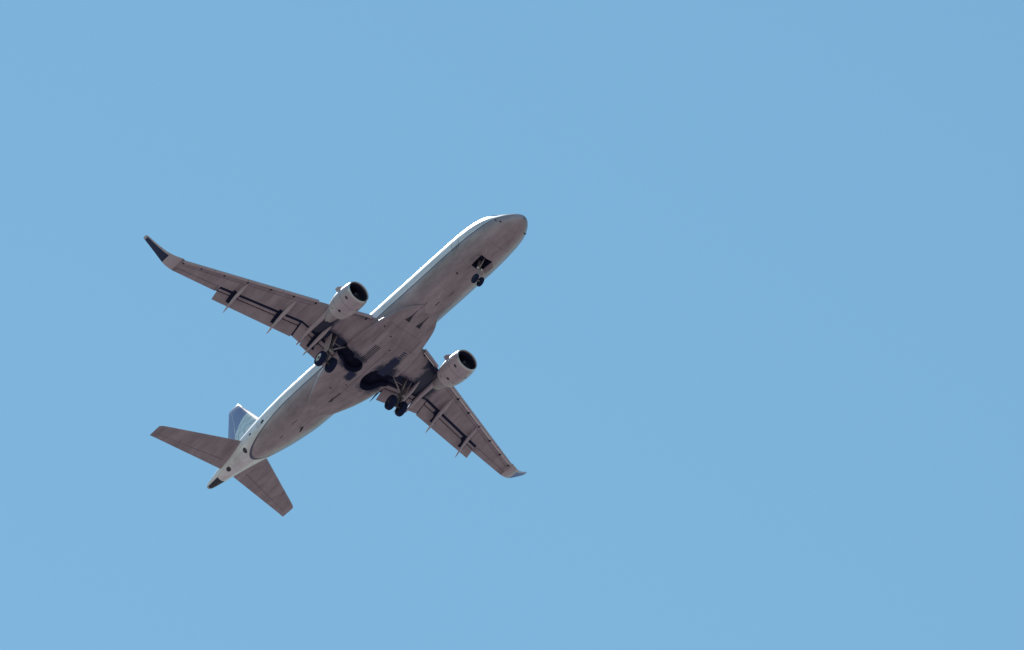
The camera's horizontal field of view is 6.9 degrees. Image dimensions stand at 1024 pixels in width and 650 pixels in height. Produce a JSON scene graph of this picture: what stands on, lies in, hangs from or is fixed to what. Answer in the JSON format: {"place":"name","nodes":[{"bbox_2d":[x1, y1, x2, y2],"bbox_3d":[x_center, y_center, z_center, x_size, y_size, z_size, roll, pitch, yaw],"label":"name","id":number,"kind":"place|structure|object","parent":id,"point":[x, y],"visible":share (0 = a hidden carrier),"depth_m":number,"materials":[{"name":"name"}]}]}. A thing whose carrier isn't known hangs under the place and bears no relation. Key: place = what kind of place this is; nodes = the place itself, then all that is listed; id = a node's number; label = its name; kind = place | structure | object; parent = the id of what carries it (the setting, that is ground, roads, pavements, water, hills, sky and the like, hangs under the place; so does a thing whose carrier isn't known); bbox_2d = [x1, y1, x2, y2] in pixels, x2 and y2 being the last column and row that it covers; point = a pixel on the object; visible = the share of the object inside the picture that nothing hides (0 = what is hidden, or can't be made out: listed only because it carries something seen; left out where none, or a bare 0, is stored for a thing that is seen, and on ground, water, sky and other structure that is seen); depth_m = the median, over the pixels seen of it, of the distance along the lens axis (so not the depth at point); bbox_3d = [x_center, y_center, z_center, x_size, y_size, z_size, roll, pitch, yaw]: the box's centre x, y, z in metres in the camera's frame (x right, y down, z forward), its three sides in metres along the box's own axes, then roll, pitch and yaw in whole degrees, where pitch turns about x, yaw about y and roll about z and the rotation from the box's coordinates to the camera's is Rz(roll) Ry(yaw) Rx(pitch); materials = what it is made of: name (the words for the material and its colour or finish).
{"place":"outdoors","nodes":[
{"label":"outdoors","id":0,"kind":"place"},
{"bbox_2d":[143,214,527,515],"bbox_3d":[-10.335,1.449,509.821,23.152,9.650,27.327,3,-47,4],"label":"passenger jet","id":1,"kind":"object","parent":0,"point":[352,350],"visible":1,"depth_m":505.55,"materials":[{"name":"grey paint"}]},
{"bbox_2d":[0,0,1023,649],"label":"sky","id":2,"kind":"structure","parent":0,"point":[749,353],"materials":[{"name":"blue"}]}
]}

